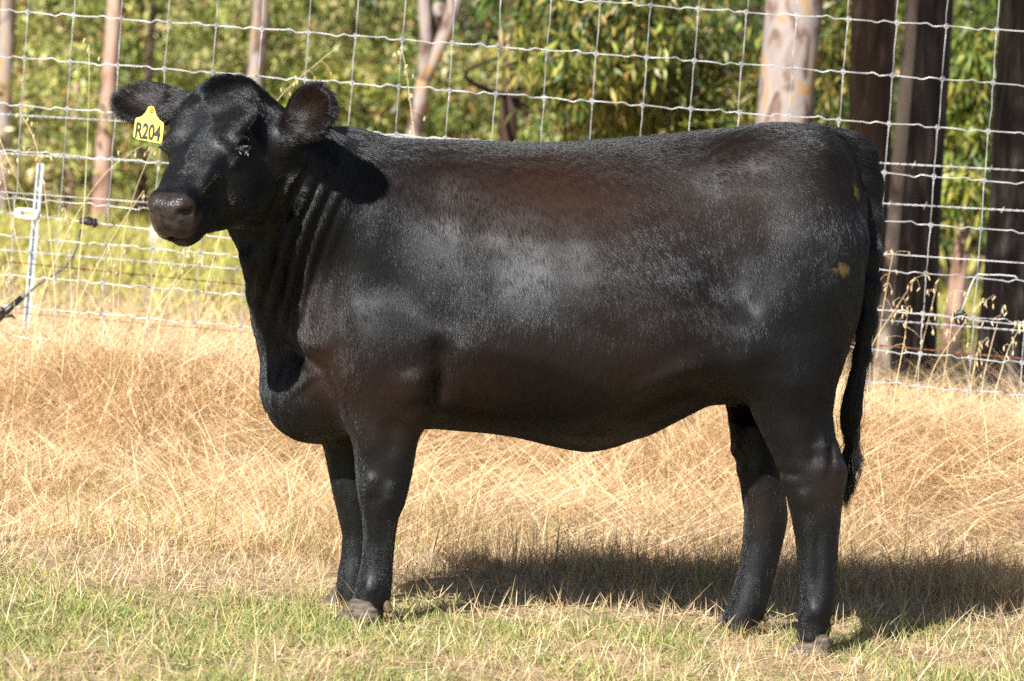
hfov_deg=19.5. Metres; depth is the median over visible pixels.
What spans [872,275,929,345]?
oat stalk
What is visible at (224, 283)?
barbed wire
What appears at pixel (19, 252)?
oat stalk
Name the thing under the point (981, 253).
shrub
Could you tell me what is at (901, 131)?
gum tree
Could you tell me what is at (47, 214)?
oat stalk
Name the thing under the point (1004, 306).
oat stalk
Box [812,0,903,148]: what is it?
leafy gum
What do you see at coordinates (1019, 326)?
oat stalk
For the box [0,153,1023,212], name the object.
barbed wire
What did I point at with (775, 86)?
gum tree
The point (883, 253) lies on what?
plain wire
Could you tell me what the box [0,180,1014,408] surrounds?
meadow grass
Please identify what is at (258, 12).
gum tree
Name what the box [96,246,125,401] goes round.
oat stalk
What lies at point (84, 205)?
oat stalk
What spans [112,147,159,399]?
oat stalk
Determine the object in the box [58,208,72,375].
oat stalk
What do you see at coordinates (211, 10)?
shrub
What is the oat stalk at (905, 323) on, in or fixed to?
on the ground at (294, 585)
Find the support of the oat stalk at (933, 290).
on the ground at (294, 585)
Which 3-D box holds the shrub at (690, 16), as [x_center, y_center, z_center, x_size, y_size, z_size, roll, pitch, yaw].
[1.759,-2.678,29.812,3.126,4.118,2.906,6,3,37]
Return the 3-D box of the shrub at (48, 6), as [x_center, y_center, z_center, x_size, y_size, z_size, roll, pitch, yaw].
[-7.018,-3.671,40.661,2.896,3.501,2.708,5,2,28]
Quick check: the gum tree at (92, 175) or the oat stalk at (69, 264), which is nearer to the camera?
the oat stalk at (69, 264)
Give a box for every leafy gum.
[459,0,764,141]
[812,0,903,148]
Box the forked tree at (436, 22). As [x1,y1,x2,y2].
[405,0,462,138]
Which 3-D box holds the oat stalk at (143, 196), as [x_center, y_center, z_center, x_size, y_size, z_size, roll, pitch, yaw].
[-1.392,-0.121,10.249,0.271,0.804,0.043,4,2,-8]
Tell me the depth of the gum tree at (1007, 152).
12.89 m
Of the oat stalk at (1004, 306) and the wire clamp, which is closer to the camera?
the oat stalk at (1004, 306)
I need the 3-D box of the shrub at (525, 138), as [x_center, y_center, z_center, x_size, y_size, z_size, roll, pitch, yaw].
[0.656,-1.949,31.207,2.267,2.365,1.768,6,3,41]
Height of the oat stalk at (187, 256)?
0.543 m
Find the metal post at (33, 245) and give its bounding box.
[23,163,43,328]
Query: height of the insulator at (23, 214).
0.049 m
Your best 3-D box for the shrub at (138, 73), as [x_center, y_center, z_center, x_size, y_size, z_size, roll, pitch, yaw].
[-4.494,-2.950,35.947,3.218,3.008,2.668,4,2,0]
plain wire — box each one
[0,191,1023,263]
[0,212,1022,325]
[10,312,1022,393]
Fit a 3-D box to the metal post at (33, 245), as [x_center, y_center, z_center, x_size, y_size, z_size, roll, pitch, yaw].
[-1.950,-0.387,12.163,0.030,0.673,0.144,4,2,-2]
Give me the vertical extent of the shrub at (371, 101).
2.206 m
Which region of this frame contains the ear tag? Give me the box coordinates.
[133,106,163,142]
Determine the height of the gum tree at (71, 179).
1.554 m
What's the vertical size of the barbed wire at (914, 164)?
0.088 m
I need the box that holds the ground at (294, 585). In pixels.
[0,169,1023,680]
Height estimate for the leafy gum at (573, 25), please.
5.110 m
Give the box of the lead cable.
[0,229,81,320]
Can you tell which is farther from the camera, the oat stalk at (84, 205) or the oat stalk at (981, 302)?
the oat stalk at (84, 205)
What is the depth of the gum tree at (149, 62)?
33.89 m
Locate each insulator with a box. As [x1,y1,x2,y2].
[1,208,56,220]
[952,273,1017,349]
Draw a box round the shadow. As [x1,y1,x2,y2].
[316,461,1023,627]
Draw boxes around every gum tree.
[0,0,15,218]
[61,83,78,217]
[87,88,100,212]
[90,0,122,226]
[133,4,155,221]
[248,0,269,89]
[755,0,823,123]
[839,0,895,379]
[870,0,918,401]
[890,0,953,399]
[970,0,1023,411]
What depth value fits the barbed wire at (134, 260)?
11.07 m
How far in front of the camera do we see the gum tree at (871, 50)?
14.84 m
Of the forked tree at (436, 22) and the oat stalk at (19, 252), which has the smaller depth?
the oat stalk at (19, 252)
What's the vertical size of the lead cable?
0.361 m
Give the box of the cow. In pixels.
[107,72,885,659]
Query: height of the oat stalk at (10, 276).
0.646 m
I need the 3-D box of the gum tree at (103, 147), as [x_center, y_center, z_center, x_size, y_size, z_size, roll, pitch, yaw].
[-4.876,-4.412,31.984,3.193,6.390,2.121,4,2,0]
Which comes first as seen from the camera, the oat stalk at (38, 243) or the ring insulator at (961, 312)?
the ring insulator at (961, 312)
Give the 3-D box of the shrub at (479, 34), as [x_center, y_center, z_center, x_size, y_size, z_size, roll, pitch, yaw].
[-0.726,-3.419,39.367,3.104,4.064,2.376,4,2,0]
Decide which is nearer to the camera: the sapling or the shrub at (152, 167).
the sapling
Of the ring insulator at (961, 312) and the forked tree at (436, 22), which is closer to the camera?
the ring insulator at (961, 312)
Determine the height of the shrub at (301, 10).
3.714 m
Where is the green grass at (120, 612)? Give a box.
[0,392,1023,680]
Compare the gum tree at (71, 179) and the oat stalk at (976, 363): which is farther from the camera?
the gum tree at (71, 179)
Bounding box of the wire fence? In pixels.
[0,0,1023,425]
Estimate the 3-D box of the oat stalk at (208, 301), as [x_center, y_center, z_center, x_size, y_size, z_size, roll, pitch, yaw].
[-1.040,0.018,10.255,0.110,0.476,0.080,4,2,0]
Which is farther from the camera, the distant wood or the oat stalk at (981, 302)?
the distant wood
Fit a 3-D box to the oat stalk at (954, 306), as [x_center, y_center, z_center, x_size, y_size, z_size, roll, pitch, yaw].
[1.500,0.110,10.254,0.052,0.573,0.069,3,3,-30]
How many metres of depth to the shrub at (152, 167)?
34.85 m
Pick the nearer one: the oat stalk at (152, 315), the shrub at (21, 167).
the oat stalk at (152, 315)
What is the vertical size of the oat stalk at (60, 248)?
0.936 m
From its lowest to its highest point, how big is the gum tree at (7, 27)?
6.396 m
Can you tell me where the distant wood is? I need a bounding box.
[12,0,1000,256]
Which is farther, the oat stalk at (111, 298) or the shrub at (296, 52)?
the shrub at (296, 52)
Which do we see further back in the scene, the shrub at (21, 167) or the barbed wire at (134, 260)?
the shrub at (21, 167)
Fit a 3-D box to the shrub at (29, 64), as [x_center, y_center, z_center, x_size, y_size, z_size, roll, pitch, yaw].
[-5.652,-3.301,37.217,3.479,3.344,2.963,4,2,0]
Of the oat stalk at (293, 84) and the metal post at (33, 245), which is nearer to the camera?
the oat stalk at (293, 84)
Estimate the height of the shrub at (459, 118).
2.530 m
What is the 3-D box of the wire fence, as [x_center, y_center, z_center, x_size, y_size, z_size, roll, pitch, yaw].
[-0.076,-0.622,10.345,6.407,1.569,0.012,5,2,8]
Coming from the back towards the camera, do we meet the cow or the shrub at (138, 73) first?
the shrub at (138, 73)
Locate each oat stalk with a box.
[0,139,51,368]
[0,163,35,371]
[0,248,17,425]
[16,114,55,380]
[28,146,140,409]
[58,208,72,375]
[59,192,148,419]
[71,38,99,372]
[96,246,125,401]
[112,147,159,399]
[129,257,212,414]
[135,244,171,419]
[149,247,195,396]
[188,44,340,380]
[191,277,226,412]
[393,47,424,135]
[871,250,909,410]
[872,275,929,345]
[886,306,921,435]
[908,278,938,438]
[921,296,995,439]
[940,289,964,410]
[966,337,988,423]
[976,305,1006,454]
[991,321,1023,443]
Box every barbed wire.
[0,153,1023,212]
[0,249,1023,333]
[1,113,1023,172]
[1,260,1023,358]
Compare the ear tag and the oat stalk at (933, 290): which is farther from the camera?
the oat stalk at (933, 290)
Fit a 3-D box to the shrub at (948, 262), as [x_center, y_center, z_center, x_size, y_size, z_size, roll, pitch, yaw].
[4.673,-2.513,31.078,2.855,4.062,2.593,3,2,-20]
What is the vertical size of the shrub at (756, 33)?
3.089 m
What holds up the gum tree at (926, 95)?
on the ground at (294, 585)
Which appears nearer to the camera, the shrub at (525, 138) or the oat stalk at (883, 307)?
the oat stalk at (883, 307)
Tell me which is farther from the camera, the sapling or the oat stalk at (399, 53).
the sapling
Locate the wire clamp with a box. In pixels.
[79,217,100,227]
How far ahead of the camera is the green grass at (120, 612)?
7.21 m
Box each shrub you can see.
[0,34,168,221]
[12,0,187,203]
[13,0,276,207]
[14,0,103,150]
[113,68,196,218]
[124,0,301,88]
[183,0,414,133]
[215,0,456,137]
[265,43,452,137]
[349,0,568,140]
[360,22,551,140]
[489,44,638,142]
[525,0,849,142]
[600,4,760,137]
[724,0,959,213]
[891,4,997,302]
[893,0,1001,276]
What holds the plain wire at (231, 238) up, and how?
on the wire fence
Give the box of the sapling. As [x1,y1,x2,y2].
[938,0,1000,358]
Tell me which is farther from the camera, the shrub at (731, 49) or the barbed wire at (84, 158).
the shrub at (731, 49)
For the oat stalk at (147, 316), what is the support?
on the ground at (294, 585)

